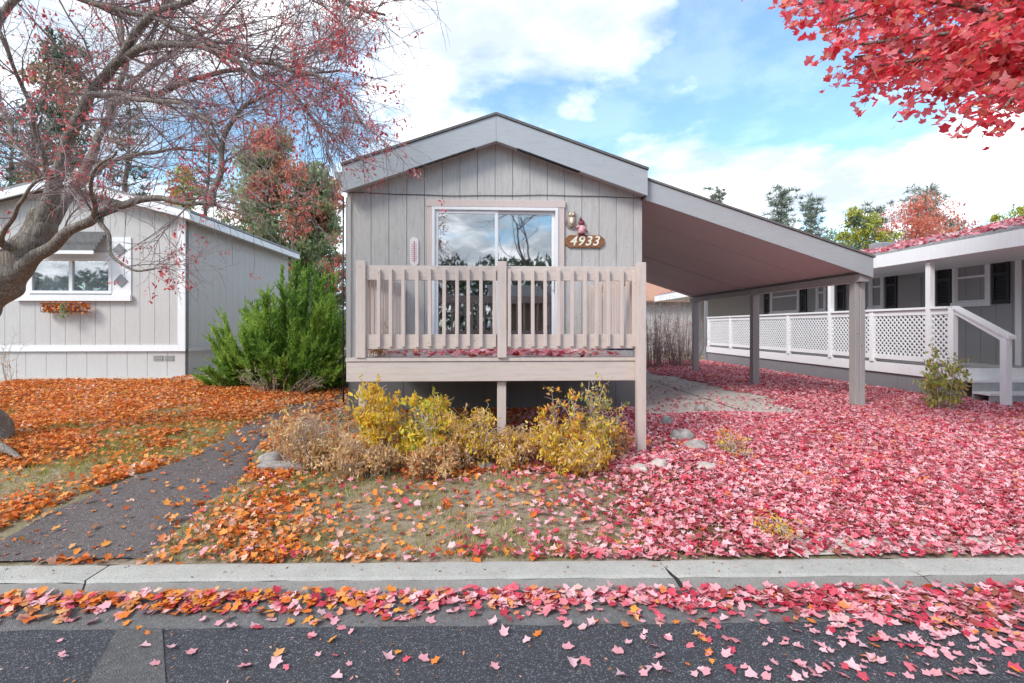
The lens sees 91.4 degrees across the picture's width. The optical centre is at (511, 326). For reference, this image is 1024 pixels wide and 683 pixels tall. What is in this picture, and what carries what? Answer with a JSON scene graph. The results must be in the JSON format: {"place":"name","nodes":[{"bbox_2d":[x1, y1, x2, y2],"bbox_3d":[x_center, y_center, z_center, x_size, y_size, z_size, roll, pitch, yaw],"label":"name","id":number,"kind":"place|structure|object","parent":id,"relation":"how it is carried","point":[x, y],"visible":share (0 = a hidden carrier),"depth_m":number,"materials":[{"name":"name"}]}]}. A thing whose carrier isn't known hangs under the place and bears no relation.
{"place":"outdoors","nodes":[
{"label":"outdoors","id":0,"kind":"place"},
{"bbox_2d":[0,385,347,560],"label":"garden path","id":1,"kind":"structure","parent":0,"point":[143,537],"depth_m":3.73,"materials":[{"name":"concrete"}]},
{"bbox_2d":[0,619,1023,682],"bbox_3d":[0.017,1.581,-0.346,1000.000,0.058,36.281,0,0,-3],"label":"road","id":2,"kind":"structure","parent":0,"point":[220,655],"depth_m":2.40,"materials":[{"name":"grey asphalt"}]},
{"bbox_2d":[88,628,165,682],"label":"road patch","id":3,"kind":"object","parent":2,"relation":"on","point":[130,661],"visible":1,"depth_m":2.35,"materials":[{"name":"grey asphalt"}]},
{"bbox_2d":[269,655,282,667],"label":"maple leaf","id":4,"kind":"object","parent":2,"relation":"on","point":[275,661],"visible":1,"depth_m":2.32,"materials":[{"name":"pink plant"}]},
{"bbox_2d":[499,624,508,635],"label":"maple leaf","id":5,"kind":"object","parent":2,"relation":"on","point":[503,631],"visible":1,"depth_m":2.55,"materials":[{"name":"pink plant"}]},
{"bbox_2d":[0,588,1023,630],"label":"gutter","id":6,"kind":"object","parent":2,"relation":"on","point":[614,614],"visible":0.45,"depth_m":2.71,"materials":[{"name":"concrete"}]},
{"bbox_2d":[0,406,1019,682],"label":"leaf scraps","id":7,"kind":"object","parent":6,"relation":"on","point":[408,564],"visible":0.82,"depth_m":3.24,"materials":[{"name":"orange plant"}]},
{"bbox_2d":[0,580,1020,639],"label":"orange gutter leaves","id":8,"kind":"object","parent":6,"relation":"on","point":[136,596],"visible":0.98,"depth_m":2.78,"materials":[{"name":"orange plant"}]},
{"bbox_2d":[0,577,1023,650],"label":"pink gutter leaves","id":9,"kind":"object","parent":6,"relation":"on","point":[958,599],"visible":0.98,"depth_m":2.80,"materials":[{"name":"pink plant"}]},
{"bbox_2d":[0,557,1023,594],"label":"curb joint filler","id":10,"kind":"object","parent":6,"relation":"on","point":[679,583],"visible":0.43,"depth_m":2.96,"materials":[{"name":"grey concrete"}]},
{"bbox_2d":[579,656,590,665],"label":"maple leaf","id":11,"kind":"object","parent":2,"relation":"on","point":[585,660],"visible":1,"depth_m":2.34,"materials":[{"name":"pink plant"}]},
{"bbox_2d":[612,645,623,653],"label":"maple leaf","id":12,"kind":"object","parent":2,"relation":"on","point":[616,649],"visible":1,"depth_m":2.41,"materials":[{"name":"pink plant"}]},
{"bbox_2d":[721,648,732,657],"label":"maple leaf","id":13,"kind":"object","parent":2,"relation":"on","point":[726,653],"visible":1,"depth_m":2.38,"materials":[{"name":"pink plant"}]},
{"bbox_2d":[745,666,757,677],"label":"maple leaf","id":14,"kind":"object","parent":2,"relation":"on","point":[749,672],"visible":1,"depth_m":2.24,"materials":[{"name":"pink plant"}]},
{"bbox_2d":[791,670,803,680],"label":"maple leaf","id":15,"kind":"object","parent":2,"relation":"on","point":[795,676],"visible":1,"depth_m":2.22,"materials":[{"name":"pink plant"}]},
{"bbox_2d":[844,657,861,670],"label":"maple leaf","id":16,"kind":"object","parent":2,"relation":"on","point":[852,664],"visible":1,"depth_m":2.30,"materials":[{"name":"pink plant"}]},
{"bbox_2d":[857,670,868,680],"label":"maple leaf","id":17,"kind":"object","parent":2,"relation":"on","point":[861,675],"visible":1,"depth_m":2.23,"materials":[{"name":"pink plant"}]},
{"bbox_2d":[908,631,921,640],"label":"maple leaf","id":18,"kind":"object","parent":2,"relation":"on","point":[913,636],"visible":1,"depth_m":2.51,"materials":[{"name":"pink plant"}]},
{"bbox_2d":[923,648,938,656],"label":"maple leaf","id":19,"kind":"object","parent":2,"relation":"on","point":[929,652],"visible":1,"depth_m":2.38,"materials":[{"name":"pink plant"}]},
{"bbox_2d":[930,668,942,675],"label":"maple leaf","id":20,"kind":"object","parent":2,"relation":"on","point":[935,672],"visible":0.95,"depth_m":2.25,"materials":[{"name":"pink plant"}]},
{"bbox_2d":[976,664,991,673],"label":"maple leaf","id":21,"kind":"object","parent":2,"relation":"on","point":[980,670],"visible":1,"depth_m":2.27,"materials":[{"name":"pink plant"}]},
{"bbox_2d":[985,635,1000,647],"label":"maple leaf","id":22,"kind":"object","parent":2,"relation":"on","point":[991,641],"visible":1,"depth_m":2.46,"materials":[{"name":"pink plant"}]},
{"bbox_2d":[1007,661,1023,671],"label":"maple leaf","id":23,"kind":"object","parent":2,"relation":"on","point":[1016,665],"visible":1,"depth_m":2.30,"materials":[{"name":"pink plant"}]},
{"bbox_2d":[0,557,1023,583],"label":"curb","id":24,"kind":"structure","parent":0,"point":[143,573],"depth_m":3.03,"materials":[{"name":"concrete"}]},
{"bbox_2d":[0,575,1023,597],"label":"curb face","id":25,"kind":"object","parent":24,"relation":"attached to","point":[726,583],"visible":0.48,"depth_m":2.92},
{"bbox_2d":[0,346,1023,564],"bbox_3d":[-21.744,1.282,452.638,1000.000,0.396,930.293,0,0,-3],"label":"lawn","id":26,"kind":"structure","parent":0,"point":[14,527],"depth_m":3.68,"materials":[{"name":"plant"}]},
{"bbox_2d":[0,326,30,380],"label":"bare sapling","id":27,"kind":"object","parent":26,"relation":"on","point":[3,372],"visible":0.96,"depth_m":9.92,"materials":[{"name":"beige plant"}]},
{"bbox_2d":[0,107,54,289],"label":"conifer tree","id":28,"kind":"object","parent":26,"relation":"on","point":[11,168],"visible":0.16,"depth_m":20.93,"materials":[{"name":"green plant"}]},
{"bbox_2d":[9,27,120,289],"bbox_3d":[-16.640,-4.802,18.368,4.431,12.036,3.947,0,0,-3],"label":"conifer tree","id":29,"kind":"object","parent":26,"relation":"on","point":[59,114],"visible":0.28,"depth_m":17.85,"materials":[{"name":"green plant"}]},
{"bbox_2d":[91,76,153,263],"bbox_3d":[-18.014,-5.304,23.213,3.002,13.040,3.136,0,0,-3],"label":"conifer tree","id":30,"kind":"object","parent":26,"relation":"on","point":[132,151],"visible":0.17,"depth_m":23.16,"materials":[{"name":"green plant"}]},
{"bbox_2d":[0,176,300,376],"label":"neighbor home","id":31,"kind":"object","parent":26,"relation":"on","point":[124,327],"visible":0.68,"depth_m":10.81,"materials":[{"name":"grey wood"}]},
{"bbox_2d":[40,301,90,317],"bbox_3d":[-9.451,-0.371,10.586,1.003,0.376,0.231,0,0,-3],"label":"window box","id":32,"kind":"object","parent":31,"relation":"attached to","point":[59,306],"visible":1,"depth_m":10.56,"materials":[{"name":"orange plant"}]},
{"bbox_2d":[14,232,131,300],"bbox_3d":[-9.374,-1.299,10.567,2.387,1.480,0.500,0,0,-3],"label":"window","id":33,"kind":"structure","parent":31,"relation":"in","point":[81,246],"depth_m":10.76,"materials":[{"name":"white paint"}]},
{"bbox_2d":[0,375,348,384],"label":"wall footing strip","id":34,"kind":"object","parent":26,"relation":"on","point":[89,377],"depth_m":10.54,"materials":[{"name":"concrete"}]},
{"bbox_2d":[157,163,204,209],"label":"leafy tree","id":35,"kind":"object","parent":26,"relation":"on","point":[178,191],"visible":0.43,"depth_m":18.34,"materials":[{"name":"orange plant"}]},
{"bbox_2d":[185,112,228,220],"bbox_3d":[-15.227,-4.851,25.384,2.793,12.134,2.224,0,0,-17],"label":"conifer tree","id":36,"kind":"object","parent":26,"relation":"on","point":[208,183],"visible":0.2,"depth_m":25.21,"materials":[{"name":"green plant"}]},
{"bbox_2d":[0,0,449,466],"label":"crabapple tree","id":37,"kind":"object","parent":26,"relation":"on","point":[32,243],"visible":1,"depth_m":4.92,"materials":[{"name":"red plant"}]},
{"bbox_2d":[212,122,320,325],"bbox_3d":[-9.547,-3.445,19.065,4.312,9.322,4.603,0,0,-21],"label":"leafy tree","id":38,"kind":"object","parent":26,"relation":"on","point":[274,233],"visible":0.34,"depth_m":19.04,"materials":[{"name":"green plant"}]},
{"bbox_2d":[189,257,348,391],"bbox_3d":[-4.494,-0.087,10.016,3.350,2.665,2.750,0,0,-3],"label":"juniper bush","id":39,"kind":"object","parent":26,"relation":"on","point":[290,344],"visible":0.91,"depth_m":9.35,"materials":[{"name":"green plant"}]},
{"bbox_2d":[258,451,284,463],"bbox_3d":[-2.287,1.278,4.758,0.260,0.207,0.192,0,0,-3],"label":"garden rock","id":40,"kind":"object","parent":26,"relation":"on","point":[272,456],"visible":0.4,"depth_m":4.71,"materials":[{"name":"stone"}]},
{"bbox_2d":[235,362,326,392],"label":"bare shrub","id":41,"kind":"object","parent":26,"relation":"on","point":[308,383],"visible":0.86,"depth_m":9.07,"materials":[{"name":"beige plant"}]},
{"bbox_2d":[257,461,307,471],"bbox_3d":[-2.104,1.299,4.607,0.430,0.100,0.160,0,0,-3],"label":"stone slab","id":42,"kind":"object","parent":26,"relation":"on","point":[285,465],"depth_m":4.54,"materials":[{"name":"grey stone"}]},
{"bbox_2d":[269,157,321,297],"bbox_3d":[-7.721,-2.480,18.162,2.090,7.392,1.756,0,0,-42],"label":"leafy tree","id":43,"kind":"object","parent":26,"relation":"on","point":[294,223],"visible":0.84,"depth_m":18.11,"materials":[{"name":"red plant"}]},
{"bbox_2d":[255,397,354,472],"bbox_3d":[-1.909,0.998,4.674,0.834,0.735,0.728,0,0,37],"label":"garden shrub","id":44,"kind":"object","parent":26,"relation":"on","point":[308,443],"visible":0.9,"depth_m":4.54,"materials":[{"name":"beige plant"}]},
{"bbox_2d":[274,159,345,334],"bbox_3d":[-8.193,-2.872,20.534,4.414,8.175,4.390,0,0,-40],"label":"conifer tree","id":45,"kind":"object","parent":26,"relation":"on","point":[333,230],"visible":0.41,"depth_m":20.12,"materials":[{"name":"green plant"}]},
{"bbox_2d":[0,375,704,565],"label":"orange leaf litter","id":46,"kind":"object","parent":26,"relation":"on","point":[70,409],"visible":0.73,"depth_m":5.21,"materials":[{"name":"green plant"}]},
{"bbox_2d":[307,425,406,482],"bbox_3d":[-1.337,1.131,4.455,0.823,0.460,0.661,0,0,-3],"label":"garden shrub","id":47,"kind":"object","parent":26,"relation":"on","point":[374,459],"visible":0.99,"depth_m":4.32,"materials":[{"name":"beige plant"}]},
{"bbox_2d":[345,374,408,452],"bbox_3d":[-1.283,0.887,4.793,0.592,0.906,0.615,0,0,-3],"label":"garden shrub","id":48,"kind":"object","parent":26,"relation":"on","point":[372,421],"visible":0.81,"depth_m":4.69,"materials":[{"name":"yellow plant"}]},
{"bbox_2d":[386,386,459,467],"bbox_3d":[-0.827,0.950,4.721,0.707,0.790,0.608,0,0,43],"label":"garden shrub","id":49,"kind":"object","parent":26,"relation":"on","point":[413,438],"visible":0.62,"depth_m":4.62,"materials":[{"name":"yellow plant"}]},
{"bbox_2d":[406,392,464,431],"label":"garden shrub","id":50,"kind":"object","parent":26,"relation":"on","point":[414,419],"visible":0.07,"depth_m":5.47,"materials":[{"name":"yellow plant"}]},
{"bbox_2d":[405,429,473,479],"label":"garden shrub","id":51,"kind":"object","parent":26,"relation":"on","point":[442,462],"visible":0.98,"depth_m":4.35,"materials":[{"name":"beige plant"}]},
{"bbox_2d":[426,396,500,468],"bbox_3d":[-0.477,1.008,4.784,0.740,0.698,0.724,0,0,-3],"label":"garden shrub","id":52,"kind":"object","parent":26,"relation":"on","point":[478,446],"visible":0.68,"depth_m":4.62,"materials":[{"name":"beige plant"}]},
{"bbox_2d":[474,461,493,470],"bbox_3d":[-0.248,1.299,4.650,0.210,0.097,0.176,0,0,-3],"label":"garden rock","id":53,"kind":"object","parent":26,"relation":"on","point":[487,464],"visible":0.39,"depth_m":4.59,"materials":[{"name":"stone"}]},
{"bbox_2d":[334,112,648,411],"bbox_3d":[-0.644,-0.910,14.711,4.605,4.420,14.950,0,0,-3],"label":"mobile home","id":54,"kind":"object","parent":26,"relation":"on","point":[511,191],"visible":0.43,"depth_m":7.48,"materials":[{"name":"grey paint"}]},
{"bbox_2d":[410,237,418,265],"bbox_3d":[-1.449,-1.118,7.413,0.125,0.429,0.024,0,0,-3],"label":"thermometer","id":55,"kind":"object","parent":54,"relation":"attached to","point":[414,251],"visible":0.97,"depth_m":7.41,"materials":[{"name":"white plastic"}]},
{"bbox_2d":[432,206,557,333],"bbox_3d":[-0.249,-0.744,7.493,1.884,2.081,0.108,0,0,-3],"label":"sliding door","id":56,"kind":"structure","parent":54,"relation":"in","point":[436,210],"depth_m":7.47,"materials":[{"name":"white plastic"}]},
{"bbox_2d":[565,211,575,228],"bbox_3d":[0.901,-1.611,7.509,0.210,0.283,0.058,0,0,-3],"label":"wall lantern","id":57,"kind":"object","parent":54,"relation":"attached to","point":[571,220],"visible":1,"depth_m":7.50,"materials":[{"name":"beige plastic"}]},
{"bbox_2d":[575,217,587,235],"bbox_3d":[1.045,-1.509,7.519,0.175,0.296,0.120,0,0,30],"label":"doll ornament","id":58,"kind":"object","parent":54,"relation":"attached to","point":[581,227],"visible":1,"depth_m":7.50,"materials":[{"name":"pink ceramic"}]},
{"bbox_2d":[565,235,604,247],"bbox_3d":[1.095,-1.288,7.530,0.602,0.190,0.035,0,0,-3],"label":"house number sign","id":59,"kind":"object","parent":54,"relation":"attached to","point":[585,241],"visible":1,"depth_m":7.52,"materials":[{"name":"brown wood"}]},
{"bbox_2d":[345,261,645,451],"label":"raised deck","id":60,"kind":"structure","parent":26,"relation":"on","point":[378,288],"depth_m":5.09,"materials":[{"name":"beige paint"}]},
{"bbox_2d":[368,333,386,356],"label":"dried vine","id":61,"kind":"object","parent":60,"relation":"on","point":[380,351],"visible":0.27,"depth_m":5.35,"materials":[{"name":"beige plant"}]},
{"bbox_2d":[378,349,621,356],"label":"deck leaf litter","id":62,"kind":"object","parent":60,"relation":"on","point":[480,352],"visible":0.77,"depth_m":5.59,"materials":[{"name":"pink plant"}]},
{"bbox_2d":[481,417,540,470],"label":"garden shrub","id":63,"kind":"object","parent":26,"relation":"on","point":[514,445],"visible":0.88,"depth_m":4.61,"materials":[{"name":"beige plant"}]},
{"bbox_2d":[533,386,588,463],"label":"garden shrub","id":64,"kind":"object","parent":26,"relation":"on","point":[573,423],"visible":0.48,"depth_m":4.72,"materials":[{"name":"yellow plant"}]},
{"bbox_2d":[527,407,623,476],"bbox_3d":[0.565,1.078,4.650,0.835,0.606,0.884,0,0,26],"label":"garden shrub","id":65,"kind":"object","parent":26,"relation":"on","point":[558,457],"visible":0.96,"depth_m":4.48,"materials":[{"name":"yellow plant"}]},
{"bbox_2d":[150,360,1023,560],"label":"pink leaf litter","id":66,"kind":"object","parent":26,"relation":"on","point":[988,437],"visible":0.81,"depth_m":4.31,"materials":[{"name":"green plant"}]},
{"bbox_2d":[572,372,628,455],"bbox_3d":[0.813,0.890,4.895,0.560,0.898,0.544,0,0,-25],"label":"garden shrub","id":67,"kind":"object","parent":26,"relation":"on","point":[594,404],"visible":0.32,"depth_m":4.84,"materials":[{"name":"yellow plant"}]},
{"bbox_2d":[607,420,635,459],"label":"garden shrub","id":68,"kind":"object","parent":26,"relation":"on","point":[623,445],"visible":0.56,"depth_m":4.88,"materials":[{"name":"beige plant"}]},
{"bbox_2d":[630,463,647,474],"bbox_3d":[1.156,1.302,4.536,0.176,0.133,0.140,0,0,16],"label":"garden rock","id":69,"kind":"object","parent":26,"relation":"on","point":[640,467],"visible":0.5,"depth_m":4.50,"materials":[{"name":"stone"}]},
{"bbox_2d":[650,458,666,470],"bbox_3d":[1.361,1.295,4.640,0.175,0.151,0.145,0,0,-3],"label":"garden rock","id":70,"kind":"object","parent":26,"relation":"on","point":[659,462],"visible":0.54,"depth_m":4.61,"materials":[{"name":"stone"}]},
{"bbox_2d":[646,295,679,366],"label":"bare shrub","id":71,"kind":"object","parent":26,"relation":"on","point":[650,359],"visible":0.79,"depth_m":15.17,"materials":[{"name":"brown plant"}]},
{"bbox_2d":[660,415,673,423],"bbox_3d":[1.975,1.240,6.395,0.179,0.228,0.158,0,0,44],"label":"garden rock","id":72,"kind":"object","parent":26,"relation":"on","point":[666,419],"visible":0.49,"depth_m":6.34,"materials":[{"name":"stone"}]},
{"bbox_2d":[646,282,691,350],"bbox_3d":[6.296,-0.665,27.334,8.000,3.830,3.000,0,0,-3],"label":"distant home","id":73,"kind":"object","parent":26,"relation":"on","point":[652,290],"visible":0.02,"depth_m":26.43,"materials":[{"name":"grey"}]},
{"bbox_2d":[648,296,690,364],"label":"bare shrub","id":74,"kind":"object","parent":26,"relation":"on","point":[672,340],"visible":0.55,"depth_m":16.16,"materials":[{"name":"brown plant"}]},
{"bbox_2d":[670,428,694,439],"bbox_3d":[1.907,1.252,5.584,0.286,0.232,0.211,0,0,-3],"label":"garden rock","id":75,"kind":"object","parent":26,"relation":"on","point":[685,433],"visible":0.56,"depth_m":5.52,"materials":[{"name":"stone"}]},
{"bbox_2d":[658,296,709,365],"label":"bare shrub","id":76,"kind":"object","parent":26,"relation":"on","point":[683,358],"visible":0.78,"depth_m":15.73,"materials":[{"name":"brown plant"}]},
{"bbox_2d":[683,440,707,448],"bbox_3d":[1.923,1.265,5.224,0.264,0.178,0.212,0,0,-3],"label":"garden rock","id":77,"kind":"object","parent":26,"relation":"on","point":[693,444],"visible":0.5,"depth_m":5.18,"materials":[{"name":"stone"}]},
{"bbox_2d":[694,404,707,410],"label":"garden rock","id":78,"kind":"object","parent":26,"relation":"on","point":[701,407],"visible":0.59,"depth_m":7.42,"materials":[{"name":"stone"}]},
{"bbox_2d":[691,461,717,472],"bbox_3d":[1.786,1.303,4.602,0.254,0.116,0.186,0,0,-3],"label":"garden rock","id":79,"kind":"object","parent":26,"relation":"on","point":[706,465],"visible":0.45,"depth_m":4.56,"materials":[{"name":"stone"}]},
{"bbox_2d":[701,185,728,202],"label":"pine tree","id":80,"kind":"object","parent":26,"relation":"on","point":[719,197],"visible":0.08,"depth_m":49.86,"materials":[{"name":"green plant"}]},
{"bbox_2d":[713,428,756,459],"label":"weed clump","id":81,"kind":"object","parent":26,"relation":"on","point":[729,443],"visible":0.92,"depth_m":5.00,"materials":[{"name":"yellow plant"}]},
{"bbox_2d":[641,178,875,404],"bbox_3d":[3.614,-0.461,10.841,3.540,3.545,6.630,0,0,-3],"label":"carport","id":82,"kind":"object","parent":26,"relation":"on","point":[697,248],"visible":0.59,"depth_m":8.34,"materials":[{"name":"grey"}]},
{"bbox_2d":[751,508,804,541],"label":"weed clump","id":83,"kind":"object","parent":26,"relation":"on","point":[783,527],"visible":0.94,"depth_m":3.41,"materials":[{"name":"yellow plant"}]},
{"bbox_2d":[761,183,802,226],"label":"pine tree","id":84,"kind":"object","parent":26,"relation":"on","point":[782,215],"visible":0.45,"depth_m":46.80,"materials":[{"name":"green plant"}]},
{"bbox_2d":[793,192,829,238],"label":"pine tree","id":85,"kind":"object","parent":26,"relation":"on","point":[810,215],"visible":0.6,"depth_m":50.52,"materials":[{"name":"green plant"}]},
{"bbox_2d":[824,228,845,243],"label":"leafy tree","id":86,"kind":"object","parent":26,"relation":"on","point":[831,235],"visible":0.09,"depth_m":51.57,"materials":[{"name":"green plant"}]},
{"bbox_2d":[654,220,1023,365],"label":"neighbor home","id":87,"kind":"object","parent":26,"relation":"on","point":[981,275],"visible":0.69,"depth_m":10.28,"materials":[{"name":"grey"}]},
{"bbox_2d":[769,290,799,313],"bbox_3d":[9.007,-0.996,16.527,0.110,1.163,1.653,0,0,-3],"label":"window","id":88,"kind":"structure","parent":87,"relation":"in","point":[798,291],"depth_m":16.31,"materials":[{"name":"white paint"}]},
{"bbox_2d":[814,286,826,311],"bbox_3d":[9.096,-0.996,14.690,0.110,1.163,0.480,0,0,-3],"label":"window","id":89,"kind":"structure","parent":87,"relation":"in","point":[824,309],"depth_m":14.57,"materials":[{"name":"white paint"}]},
{"bbox_2d":[660,215,1023,293],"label":"roof leaf litter","id":90,"kind":"object","parent":87,"relation":"on","point":[993,226],"visible":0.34,"depth_m":9.89,"materials":[{"name":"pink plant"}]},
{"bbox_2d":[867,277,884,309],"bbox_3d":[9.196,-0.996,12.598,0.110,1.163,0.526,0,0,-3],"label":"window","id":91,"kind":"structure","parent":87,"relation":"in","point":[870,283],"depth_m":12.64,"materials":[{"name":"white paint"}]},
{"bbox_2d":[899,276,920,356],"bbox_3d":[9.232,-0.230,11.604,0.016,1.840,0.604,0,0,-3],"label":"door","id":92,"kind":"structure","parent":87,"relation":"in","point":[909,288],"depth_m":11.58,"materials":[{"name":"grey"}]},
{"bbox_2d":[950,264,991,306],"bbox_3d":[9.315,-0.996,10.129,0.110,1.163,0.835,0,0,-3],"label":"window","id":93,"kind":"structure","parent":87,"relation":"in","point":[987,301],"depth_m":10.07,"materials":[{"name":"white paint"}]},
{"bbox_2d":[704,259,1023,405],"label":"neighbor porch","id":94,"kind":"object","parent":26,"relation":"on","point":[1002,382],"visible":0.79,"depth_m":10.20,"materials":[{"name":"white paint"}]},
{"bbox_2d":[834,206,904,249],"bbox_3d":[23.847,-3.487,34.357,4.556,9.736,4.771,0,0,28],"label":"leafy tree","id":95,"kind":"object","parent":26,"relation":"on","point":[864,223],"visible":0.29,"depth_m":33.83,"materials":[{"name":"green plant"}]},
{"bbox_2d":[838,199,902,245],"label":"pine tree","id":96,"kind":"object","parent":26,"relation":"on","point":[879,209],"visible":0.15,"depth_m":52.58,"materials":[{"name":"green plant"}]},
{"bbox_2d":[741,0,1023,150],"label":"red maple","id":97,"kind":"object","parent":26,"relation":"on","point":[975,52],"visible":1,"depth_m":4.38,"materials":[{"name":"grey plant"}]},
{"bbox_2d":[862,188,977,249],"bbox_3d":[30.245,-4.411,37.419,7.351,11.585,7.575,0,0,-18],"label":"leafy tree","id":98,"kind":"object","parent":26,"relation":"on","point":[925,225],"visible":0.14,"depth_m":36.84,"materials":[{"name":"red plant"}]},
{"bbox_2d":[896,181,956,240],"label":"pine tree","id":99,"kind":"object","parent":26,"relation":"on","point":[931,187],"visible":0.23,"depth_m":50.89,"materials":[{"name":"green plant"}]},
{"bbox_2d":[913,340,972,408],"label":"garden shrub","id":100,"kind":"object","parent":26,"relation":"on","point":[936,383],"visible":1,"depth_m":7.47,"materials":[{"name":"green plant"}]},
{"bbox_2d":[933,217,969,232],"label":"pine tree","id":101,"kind":"object","parent":26,"relation":"on","point":[953,221],"visible":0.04,"depth_m":50.33,"materials":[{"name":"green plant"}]},
{"bbox_2d":[946,214,981,231],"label":"leafy tree","id":102,"kind":"object","parent":26,"relation":"on","point":[958,220],"visible":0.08,"depth_m":41.80,"materials":[{"name":"orange plant"}]},
{"bbox_2d":[984,211,1007,222],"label":"conifer tree","id":103,"kind":"object","parent":26,"relation":"on","point":[994,217],"visible":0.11,"depth_m":31.39,"materials":[{"name":"green plant"}]},
{"bbox_2d":[1004,204,1023,218],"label":"conifer tree","id":104,"kind":"object","parent":26,"relation":"on","point":[1020,211],"visible":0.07,"depth_m":29.51,"materials":[{"name":"green plant"}]},
{"bbox_2d":[0,0,1023,308],"label":"sky","id":105,"kind":"structure","parent":0,"point":[699,94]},
{"bbox_2d":[646,369,1023,554],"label":"driveway","id":106,"kind":"structure","parent":0,"point":[702,391],"depth_m":8.02,"materials":[{"name":"concrete"}]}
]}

